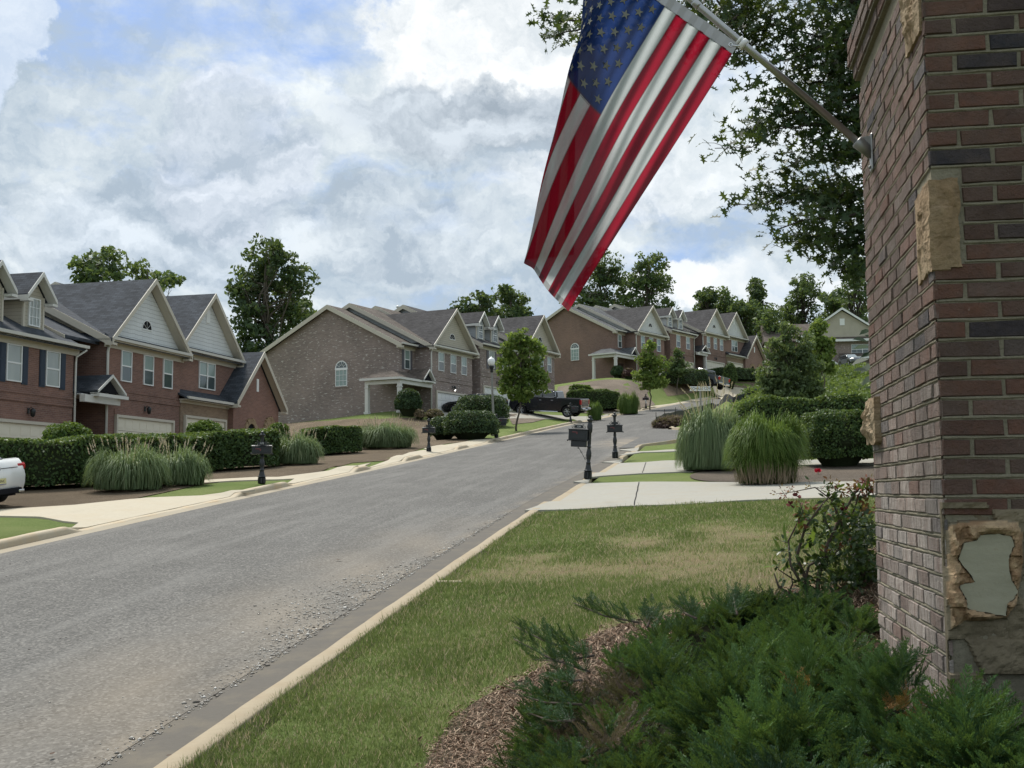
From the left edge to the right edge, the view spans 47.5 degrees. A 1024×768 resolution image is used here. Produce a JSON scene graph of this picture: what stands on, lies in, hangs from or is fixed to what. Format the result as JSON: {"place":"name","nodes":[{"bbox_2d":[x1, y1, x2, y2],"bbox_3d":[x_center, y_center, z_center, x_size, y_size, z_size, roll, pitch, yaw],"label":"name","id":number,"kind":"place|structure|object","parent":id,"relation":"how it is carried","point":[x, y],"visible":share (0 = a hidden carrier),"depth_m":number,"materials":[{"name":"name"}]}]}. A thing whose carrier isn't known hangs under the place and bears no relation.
{"place":"outdoors","nodes":[
{"label":"outdoors","id":0,"kind":"place"},
{"bbox_2d":[0,489,254,529],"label":"driveway","id":1,"kind":"structure","parent":0,"point":[83,516],"depth_m":25.82,"materials":[{"name":"concrete"}]},
{"bbox_2d":[0,457,24,501],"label":"car","id":2,"kind":"object","parent":1,"relation":"on","point":[12,476],"visible":1,"depth_m":27.20,"materials":[{"name":"white paint"}]},
{"bbox_2d":[204,463,370,483],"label":"driveway","id":3,"kind":"structure","parent":0,"point":[297,478],"depth_m":35.42,"materials":[{"name":"concrete"}]},
{"bbox_2d":[0,399,720,767],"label":"road","id":4,"kind":"structure","parent":0,"point":[72,677],"depth_m":15.60,"materials":[{"name":"grey asphalt"}]},
{"bbox_2d":[4,513,508,766],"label":"gravel","id":5,"kind":"structure","parent":4,"relation":"on","point":[299,630],"depth_m":12.96,"materials":[{"name":"grey gravel"}]},
{"bbox_2d":[0,399,709,553],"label":"gutter","id":6,"kind":"object","parent":4,"relation":"on","point":[13,548],"visible":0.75,"depth_m":27.53,"materials":[{"name":"beige concrete"}]},
{"bbox_2d":[97,428,667,767],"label":"gutter","id":7,"kind":"object","parent":4,"relation":"on","point":[177,736],"visible":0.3,"depth_m":10.73,"materials":[{"name":"grey concrete"}]},
{"bbox_2d":[656,387,760,419],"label":"silt fence","id":8,"kind":"object","parent":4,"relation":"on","point":[682,412],"visible":0.41,"depth_m":86.62,"materials":[{"name":"black fabric"}]},
{"bbox_2d":[0,0,868,346],"label":"sky","id":9,"kind":"structure","parent":0,"point":[400,148],"materials":[{"name":"white"}]},
{"bbox_2d":[0,365,876,767],"bbox_3d":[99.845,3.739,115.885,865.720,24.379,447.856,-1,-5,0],"label":"ground","id":10,"kind":"structure","parent":0,"point":[12,527],"depth_m":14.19,"materials":[{"name":"green plant"}]},
{"bbox_2d":[65,245,128,283],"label":"tree","id":11,"kind":"object","parent":10,"relation":"on","point":[91,269],"visible":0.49,"depth_m":101.40,"materials":[{"name":"green plant"}]},
{"bbox_2d":[0,260,287,438],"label":"townhouse row","id":12,"kind":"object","parent":10,"relation":"on","point":[146,356],"visible":0.62,"depth_m":52.48,"materials":[{"name":"red brick"}]},
{"bbox_2d":[5,343,22,382],"bbox_3d":[-19.007,-0.815,44.394,0.075,1.440,0.900,-2,-5,13],"label":"window","id":13,"kind":"structure","parent":12,"relation":"in","point":[14,353],"depth_m":44.39,"materials":[{"name":"glass"}]},
{"bbox_2d":[0,418,57,438],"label":"garage door","id":14,"kind":"structure","parent":12,"relation":"in","point":[11,429],"depth_m":44.66,"materials":[{"name":"paint"}]},
{"bbox_2d":[27,297,40,327],"bbox_3d":[-19.338,-2.896,47.087,0.075,1.150,0.720,-2,-5,13],"label":"window","id":15,"kind":"structure","parent":12,"relation":"in","point":[34,307],"depth_m":47.10,"materials":[{"name":"glass"}]},
{"bbox_2d":[45,350,60,387],"bbox_3d":[-18.441,-0.603,46.713,0.075,1.440,0.900,-2,-5,13],"label":"window","id":16,"kind":"structure","parent":12,"relation":"in","point":[53,359],"depth_m":46.72,"materials":[{"name":"glass"}]},
{"bbox_2d":[120,350,132,382],"bbox_3d":[-17.206,-0.792,51.905,0.075,1.400,0.840,-2,-5,13],"label":"window","id":17,"kind":"structure","parent":12,"relation":"in","point":[126,356],"depth_m":51.89,"materials":[{"name":"glass"}]},
{"bbox_2d":[114,414,174,433],"bbox_3d":[-16.739,2.745,53.151,0.131,2.420,4.920,-2,-5,13],"label":"garage door","id":18,"kind":"structure","parent":12,"relation":"in","point":[125,423],"depth_m":52.85,"materials":[{"name":"paint"}]},
{"bbox_2d":[143,354,153,385],"bbox_3d":[-16.780,-0.629,53.692,0.075,1.400,0.840,-2,-5,13],"label":"window","id":19,"kind":"structure","parent":12,"relation":"in","point":[148,361],"depth_m":53.67,"materials":[{"name":"glass"}]},
{"bbox_2d":[162,358,172,388],"bbox_3d":[-16.376,-0.480,55.331,0.075,1.400,0.840,-2,-5,13],"label":"window","id":20,"kind":"structure","parent":12,"relation":"in","point":[167,380],"depth_m":55.33,"materials":[{"name":"glass"}]},
{"bbox_2d":[183,415,226,432],"bbox_3d":[-15.412,2.868,58.527,0.130,2.370,4.240,-2,-5,13],"label":"garage door","id":21,"kind":"structure","parent":12,"relation":"in","point":[187,418],"depth_m":57.75,"materials":[{"name":"paint"}]},
{"bbox_2d":[198,361,215,390],"bbox_3d":[-15.754,-0.413,60.095,0.079,1.400,1.700,-2,-5,13],"label":"window","id":22,"kind":"structure","parent":12,"relation":"in","point":[207,371],"depth_m":60.05,"materials":[{"name":"glass"}]},
{"bbox_2d":[122,257,186,295],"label":"tree","id":23,"kind":"object","parent":10,"relation":"on","point":[171,279],"visible":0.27,"depth_m":105.27,"materials":[{"name":"green plant"}]},
{"bbox_2d":[0,418,467,508],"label":"mulch bed","id":24,"kind":"object","parent":10,"relation":"on","point":[55,495],"visible":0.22,"depth_m":37.87,"materials":[{"name":"brown soil"}]},
{"bbox_2d":[41,421,92,439],"bbox_3d":[-14.523,2.200,37.999,2.120,2.028,1.884,-1,-5,0],"label":"shrub","id":25,"kind":"object","parent":24,"relation":"on","point":[63,429],"visible":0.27,"depth_m":37.66,"materials":[{"name":"green plant"}]},
{"bbox_2d":[0,432,192,486],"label":"hedge","id":26,"kind":"object","parent":24,"relation":"on","point":[57,461],"visible":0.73,"depth_m":32.09,"materials":[{"name":"green plant"}]},
{"bbox_2d":[82,434,172,490],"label":"ornamental grass","id":27,"kind":"object","parent":24,"relation":"on","point":[127,471],"depth_m":30.41,"materials":[{"name":"green plant"}]},
{"bbox_2d":[139,432,213,484],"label":"ornamental grass","id":28,"kind":"object","parent":24,"relation":"on","point":[187,467],"depth_m":31.98,"materials":[{"name":"green plant"}]},
{"bbox_2d":[185,419,224,432],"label":"shrub","id":29,"kind":"object","parent":24,"relation":"on","point":[204,425],"visible":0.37,"depth_m":47.66,"materials":[{"name":"green plant"}]},
{"bbox_2d":[178,428,280,470],"bbox_3d":[-9.977,2.295,39.921,4.299,1.659,2.465,4,-7,-40],"label":"hedge","id":30,"kind":"object","parent":24,"relation":"on","point":[232,448],"visible":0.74,"depth_m":39.20,"materials":[{"name":"green plant"}]},
{"bbox_2d":[271,423,326,463],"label":"ornamental grass","id":31,"kind":"object","parent":24,"relation":"on","point":[298,448],"depth_m":41.39,"materials":[{"name":"green plant"}]},
{"bbox_2d":[298,425,362,453],"bbox_3d":[-7.758,2.406,49.494,2.773,1.357,2.531,-1,-5,0],"label":"hedge","id":32,"kind":"object","parent":24,"relation":"on","point":[339,439],"visible":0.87,"depth_m":48.72,"materials":[{"name":"green plant"}]},
{"bbox_2d":[356,414,418,447],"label":"ornamental grass","id":33,"kind":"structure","parent":24,"relation":"on","point":[385,435],"depth_m":52.27,"materials":[{"name":"green plant"}]},
{"bbox_2d":[430,416,453,439],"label":"shrub","id":34,"kind":"object","parent":24,"relation":"on","point":[436,421],"visible":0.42,"depth_m":63.23,"materials":[{"name":"green plant"}]},
{"bbox_2d":[250,431,272,483],"bbox_3d":[-6.992,2.055,32.538,0.620,1.465,0.267,0,-5,-6],"label":"mailbox","id":35,"kind":"object","parent":10,"relation":"on","point":[262,448],"visible":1,"depth_m":32.46,"materials":[{"name":"black metal"}]},
{"bbox_2d":[224,232,321,352],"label":"tree","id":36,"kind":"object","parent":10,"relation":"on","point":[288,287],"visible":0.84,"depth_m":119.20,"materials":[{"name":"green plant"}]},
{"bbox_2d":[0,397,719,548],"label":"kerb","id":37,"kind":"structure","parent":10,"relation":"on","point":[31,537],"depth_m":28.64,"materials":[{"name":"concrete"}]},
{"bbox_2d":[154,445,641,767],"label":"kerb","id":38,"kind":"structure","parent":10,"relation":"on","point":[201,741],"depth_m":9.74,"materials":[{"name":"concrete"}]},
{"bbox_2d":[567,416,592,478],"bbox_3d":[1.877,1.735,32.047,0.725,1.751,0.267,2,-5,11],"label":"mailbox","id":39,"kind":"object","parent":38,"relation":"on","point":[579,436],"visible":1,"depth_m":31.97,"materials":[{"name":"black metal"}]},
{"bbox_2d":[606,412,623,457],"bbox_3d":[3.695,1.842,41.797,0.620,1.656,0.267,-1,-5,2],"label":"mailbox","id":40,"kind":"object","parent":38,"relation":"on","point":[614,428],"visible":1,"depth_m":41.71,"materials":[{"name":"black metal"}]},
{"bbox_2d":[393,387,422,416],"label":"shrub","id":41,"kind":"object","parent":10,"relation":"on","point":[408,402],"visible":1,"depth_m":79.73,"materials":[{"name":"green plant"}]},
{"bbox_2d":[260,303,560,423],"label":"townhouse row","id":42,"kind":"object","parent":10,"relation":"on","point":[331,362],"visible":0.65,"depth_m":87.31,"materials":[{"name":"brown brick"}]},
{"bbox_2d":[333,358,349,387],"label":"arched window","id":43,"kind":"structure","parent":42,"relation":"in","point":[341,365],"depth_m":86.25,"materials":[{"name":"glass"}]},
{"bbox_2d":[435,390,465,411],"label":"garage door","id":44,"kind":"structure","parent":42,"relation":"in","point":[445,396],"depth_m":86.73,"materials":[{"name":"white paint"}]},
{"bbox_2d":[441,410,501,439],"bbox_3d":[-2.182,2.206,62.091,3.243,1.692,3.209,-1,-5,0],"label":"shrub","id":45,"kind":"object","parent":10,"relation":"on","point":[471,424],"visible":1,"depth_m":61.05,"materials":[{"name":"green plant"}]},
{"bbox_2d":[447,290,505,317],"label":"tree","id":46,"kind":"object","parent":10,"relation":"on","point":[483,299],"visible":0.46,"depth_m":135.96,"materials":[{"name":"green plant"}]},
{"bbox_2d":[452,394,510,422],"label":"shrub","id":47,"kind":"object","parent":10,"relation":"on","point":[502,408],"visible":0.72,"depth_m":77.01,"materials":[{"name":"green plant"}]},
{"bbox_2d":[489,284,536,318],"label":"tree","id":48,"kind":"object","parent":10,"relation":"on","point":[509,296],"visible":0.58,"depth_m":141.36,"materials":[{"name":"green plant"}]},
{"bbox_2d":[495,327,551,430],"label":"tree","id":49,"kind":"object","parent":10,"relation":"on","point":[526,372],"visible":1,"depth_m":72.17,"materials":[{"name":"green plant"}]},
{"bbox_2d":[559,249,634,307],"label":"tree","id":50,"kind":"object","parent":10,"relation":"on","point":[602,279],"visible":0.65,"depth_m":176.11,"materials":[{"name":"green plant"}]},
{"bbox_2d":[557,379,654,412],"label":"mulch bed","id":51,"kind":"object","parent":10,"relation":"on","point":[613,385],"visible":0.39,"depth_m":115.24,"materials":[{"name":"brown soil"}]},
{"bbox_2d":[566,388,620,409],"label":"hedge","id":52,"kind":"object","parent":51,"relation":"on","point":[606,398],"visible":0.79,"depth_m":99.30,"materials":[{"name":"green plant"}]},
{"bbox_2d":[617,390,640,413],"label":"ornamental grass","id":53,"kind":"object","parent":51,"relation":"on","point":[627,404],"depth_m":97.78,"materials":[{"name":"green plant"}]},
{"bbox_2d":[617,250,678,309],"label":"tree","id":54,"kind":"object","parent":10,"relation":"on","point":[646,279],"visible":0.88,"depth_m":173.55,"materials":[{"name":"green plant"}]},
{"bbox_2d":[630,339,670,409],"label":"tree","id":55,"kind":"object","parent":10,"relation":"on","point":[651,362],"visible":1,"depth_m":104.40,"materials":[{"name":"green plant"}]},
{"bbox_2d":[425,565,879,767],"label":"mulch bed","id":56,"kind":"object","parent":10,"relation":"on","point":[475,723],"visible":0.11,"depth_m":7.49,"materials":[{"name":"brown wood"}]},
{"bbox_2d":[482,658,619,767],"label":"juniper","id":57,"kind":"object","parent":56,"relation":"on","point":[529,719],"visible":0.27,"depth_m":6.10,"materials":[{"name":"green plant"}]},
{"bbox_2d":[512,696,633,767],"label":"juniper","id":58,"kind":"object","parent":56,"relation":"on","point":[546,735],"visible":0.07,"depth_m":5.55,"materials":[{"name":"green plant"}]},
{"bbox_2d":[537,730,682,767],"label":"juniper","id":59,"kind":"object","parent":56,"relation":"on","point":[622,758],"visible":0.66,"depth_m":4.56,"materials":[{"name":"green plant"}]},
{"bbox_2d":[510,633,713,767],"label":"juniper","id":60,"kind":"object","parent":56,"relation":"on","point":[649,665],"visible":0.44,"depth_m":5.86,"materials":[{"name":"green plant"}]},
{"bbox_2d":[503,581,757,762],"bbox_3d":[0.624,1.397,5.827,1.347,0.736,1.873,-1,-5,0],"label":"juniper","id":61,"kind":"object","parent":56,"relation":"on","point":[565,650],"visible":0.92,"depth_m":6.19,"materials":[{"name":"green plant"}]},
{"bbox_2d":[516,654,749,767],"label":"juniper","id":62,"kind":"object","parent":56,"relation":"on","point":[639,725],"visible":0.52,"depth_m":4.97,"materials":[{"name":"green plant"}]},
{"bbox_2d":[557,583,822,701],"bbox_3d":[0.969,1.608,6.825,1.610,0.843,1.351,-1,-5,0],"label":"juniper","id":63,"kind":"object","parent":56,"relation":"on","point":[707,616],"visible":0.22,"depth_m":6.87,"materials":[{"name":"green plant"}]},
{"bbox_2d":[676,621,883,698],"bbox_3d":[1.261,1.449,5.368,1.147,0.621,1.570,-1,-5,0],"label":"juniper","id":64,"kind":"object","parent":56,"relation":"on","point":[772,650],"visible":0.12,"depth_m":5.62,"materials":[{"name":"green plant"}]},
{"bbox_2d":[687,580,880,673],"bbox_3d":[1.546,1.417,6.416,1.165,0.613,1.045,4,-7,-42],"label":"juniper","id":65,"kind":"object","parent":56,"relation":"on","point":[829,615],"visible":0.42,"depth_m":6.39,"materials":[{"name":"green plant"}]},
{"bbox_2d":[644,615,924,767],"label":"juniper","id":66,"kind":"object","parent":56,"relation":"on","point":[717,687],"visible":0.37,"depth_m":4.45,"materials":[{"name":"green plant"}]},
{"bbox_2d":[666,666,951,767],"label":"juniper","id":67,"kind":"object","parent":56,"relation":"on","point":[791,723],"visible":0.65,"depth_m":3.52,"materials":[{"name":"green plant"}]},
{"bbox_2d":[726,723,894,767],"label":"juniper","id":68,"kind":"object","parent":56,"relation":"on","point":[778,762],"visible":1,"depth_m":3.01,"materials":[{"name":"green plant"}]},
{"bbox_2d":[761,473,877,603],"bbox_3d":[1.925,1.015,7.176,0.834,0.924,0.654,-1,-5,0],"label":"rose bush","id":69,"kind":"object","parent":56,"relation":"on","point":[857,541],"visible":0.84,"depth_m":7.02,"materials":[{"name":"green plant"}]},
{"bbox_2d":[852,321,870,388],"bbox_3d":[2.046,0.507,6.371,0.224,1.725,0.554,-4,-6,30],"label":"magnolia shrub","id":70,"kind":"object","parent":56,"relation":"on","point":[865,368],"visible":0.19,"depth_m":6.30,"materials":[{"name":"green plant"}]},
{"bbox_2d":[813,635,1023,767],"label":"juniper","id":71,"kind":"object","parent":56,"relation":"on","point":[887,675],"visible":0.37,"depth_m":3.82,"materials":[{"name":"green plant"}]},
{"bbox_2d":[876,664,1023,767],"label":"juniper","id":72,"kind":"object","parent":56,"relation":"on","point":[973,718],"visible":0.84,"depth_m":3.27,"materials":[{"name":"green plant"}]},
{"bbox_2d":[953,733,1023,767],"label":"juniper","id":73,"kind":"object","parent":56,"relation":"on","point":[1018,758],"visible":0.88,"depth_m":3.09,"materials":[{"name":"green plant"}]},
{"bbox_2d":[546,304,767,384],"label":"townhouse row","id":74,"kind":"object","parent":10,"relation":"on","point":[596,342],"visible":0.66,"depth_m":128.48,"materials":[{"name":"brown brick"}]},
{"bbox_2d":[650,413,688,427],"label":"shrub","id":75,"kind":"object","parent":10,"relation":"on","point":[667,421],"visible":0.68,"depth_m":73.82,"materials":[{"name":"brown plant"}]},
{"bbox_2d":[667,347,692,393],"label":"tree","id":76,"kind":"object","parent":10,"relation":"on","point":[677,368],"visible":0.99,"depth_m":121.44,"materials":[{"name":"green plant"}]},
{"bbox_2d":[526,0,866,288],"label":"oak tree","id":77,"kind":"object","parent":10,"relation":"on","point":[828,197],"visible":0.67,"depth_m":11.25,"materials":[{"name":"green plant"}]},
{"bbox_2d":[692,286,719,310],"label":"tree","id":78,"kind":"object","parent":10,"relation":"on","point":[707,298],"visible":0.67,"depth_m":186.70,"materials":[{"name":"green plant"}]},
{"bbox_2d":[663,382,755,395],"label":"mulch bed","id":79,"kind":"object","parent":10,"relation":"on","point":[670,390],"visible":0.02,"depth_m":124.03,"materials":[{"name":"brown wood"}]},
{"bbox_2d":[663,368,708,384],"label":"hedge","id":80,"kind":"object","parent":79,"relation":"on","point":[694,377],"visible":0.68,"depth_m":124.38,"materials":[{"name":"green plant"}]},
{"bbox_2d":[708,367,760,380],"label":"hedge","id":81,"kind":"object","parent":79,"relation":"on","point":[744,374],"visible":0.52,"depth_m":138.42,"materials":[{"name":"green plant"}]},
{"bbox_2d":[713,286,733,313],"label":"tree","id":82,"kind":"object","parent":10,"relation":"on","point":[724,298],"visible":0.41,"depth_m":189.45,"materials":[{"name":"green plant"}]},
{"bbox_2d":[726,295,763,335],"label":"tree","id":83,"kind":"object","parent":10,"relation":"on","point":[742,309],"visible":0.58,"depth_m":185.84,"materials":[{"name":"green plant"}]},
{"bbox_2d":[745,277,769,334],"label":"tree","id":84,"kind":"object","parent":10,"relation":"on","point":[756,290],"visible":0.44,"depth_m":194.35,"materials":[{"name":"green plant"}]},
{"bbox_2d":[752,303,784,365],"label":"tree","id":85,"kind":"object","parent":10,"relation":"on","point":[766,318],"visible":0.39,"depth_m":178.54,"materials":[{"name":"green plant"}]},
{"bbox_2d":[690,465,873,481],"bbox_3d":[8.202,2.299,30.118,7.807,0.540,7.237,-3,-6,29],"label":"mulch bed","id":86,"kind":"object","parent":10,"relation":"on","point":[848,473],"visible":0.4,"depth_m":30.84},
{"bbox_2d":[674,377,742,469],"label":"ornamental grass","id":87,"kind":"object","parent":86,"relation":"on","point":[702,440],"depth_m":32.95,"materials":[{"name":"green plant"}]},
{"bbox_2d":[721,406,813,484],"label":"ornamental grass","id":88,"kind":"object","parent":86,"relation":"on","point":[760,450],"depth_m":26.95,"materials":[{"name":"green plant"}]},
{"bbox_2d":[800,408,873,466],"bbox_3d":[9.472,1.592,33.661,2.359,1.784,2.170,-1,-5,0],"label":"shrub","id":89,"kind":"object","parent":86,"relation":"on","point":[836,438],"visible":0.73,"depth_m":32.89,"materials":[{"name":"green plant"}]},
{"bbox_2d":[752,321,829,398],"bbox_3d":[11.142,0.008,46.268,2.984,5.191,2.226,3,-6,-29],"label":"tree","id":90,"kind":"object","parent":10,"relation":"on","point":[782,381],"visible":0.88,"depth_m":46.06,"materials":[{"name":"green plant"}]},
{"bbox_2d":[729,362,871,419],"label":"weeds","id":91,"kind":"object","parent":10,"relation":"on","point":[839,382],"visible":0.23,"depth_m":87.85,"materials":[{"name":"green plant"}]},
{"bbox_2d":[782,271,823,323],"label":"tree","id":92,"kind":"object","parent":10,"relation":"on","point":[802,290],"visible":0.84,"depth_m":196.60,"materials":[{"name":"green plant"}]},
{"bbox_2d":[736,391,870,426],"bbox_3d":[10.981,1.320,39.406,6.996,2.114,2.608,-4,-6,32],"label":"hedge","id":93,"kind":"object","parent":10,"relation":"on","point":[769,405],"visible":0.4,"depth_m":39.29,"materials":[{"name":"green plant"}]},
{"bbox_2d":[760,307,868,374],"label":"house","id":94,"kind":"structure","parent":10,"relation":"on","point":[846,327],"depth_m":173.28,"materials":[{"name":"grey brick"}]},
{"bbox_2d":[804,317,838,387],"bbox_3d":[17.131,-0.634,64.546,1.749,6.236,2.177,-5,-7,39],"label":"tree","id":95,"kind":"object","parent":10,"relation":"on","point":[825,346],"visible":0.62,"depth_m":64.32,"materials":[{"name":"green plant"}]},
{"bbox_2d":[811,284,847,322],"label":"tree","id":96,"kind":"object","parent":10,"relation":"on","point":[826,299],"visible":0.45,"depth_m":205.03,"materials":[{"name":"green plant"}]},
{"bbox_2d":[836,256,868,320],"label":"tree","id":97,"kind":"object","parent":10,"relation":"on","point":[851,301],"visible":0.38,"depth_m":191.60,"materials":[{"name":"green plant"}]},
{"bbox_2d":[847,0,1023,727],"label":"brick pillar","id":98,"kind":"structure","parent":10,"relation":"on","point":[941,103],"depth_m":4.08,"materials":[{"name":"brick"}]},
{"bbox_2d":[853,133,873,172],"bbox_3d":[1.622,-1.062,5.349,0.104,0.175,0.062,-1,-5,10],"label":"flagpole bracket","id":99,"kind":"object","parent":98,"relation":"attached to","point":[863,145],"visible":0.95,"depth_m":5.33,"materials":[{"name":"metal"}]},
{"bbox_2d":[687,0,858,142],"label":"flagpole","id":100,"kind":"object","parent":99,"relation":"attached to","point":[742,42],"visible":1,"depth_m":5.44,"materials":[{"name":"metal"}]},
{"bbox_2d":[524,0,739,310],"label":"flag","id":101,"kind":"object","parent":100,"relation":"hanging from","point":[642,75],"visible":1,"depth_m":5.47,"materials":[{"name":"fabric"}]},
{"bbox_2d":[421,438,500,455],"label":"driveway","id":102,"kind":"structure","parent":0,"point":[443,448],"depth_m":54.44,"materials":[{"name":"concrete"}]},
{"bbox_2d":[443,412,608,420],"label":"driveway","id":103,"kind":"structure","parent":0,"point":[544,416],"depth_m":88.95,"materials":[{"name":"concrete"}]},
{"bbox_2d":[509,390,590,416],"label":"pickup truck","id":104,"kind":"object","parent":103,"relation":"on","point":[555,401],"visible":0.69,"depth_m":87.97,"materials":[{"name":"black paint"}]},
{"bbox_2d":[619,429,678,447],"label":"driveway","id":105,"kind":"structure","parent":0,"point":[657,435],"depth_m":60.28,"materials":[{"name":"concrete"}]},
{"bbox_2d":[525,479,874,512],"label":"driveway","id":106,"kind":"structure","parent":0,"point":[588,495],"depth_m":24.86,"materials":[{"name":"concrete"}]},
{"bbox_2d":[583,459,873,478],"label":"driveway","id":107,"kind":"structure","parent":0,"point":[651,467],"depth_m":35.03,"materials":[{"name":"concrete"}]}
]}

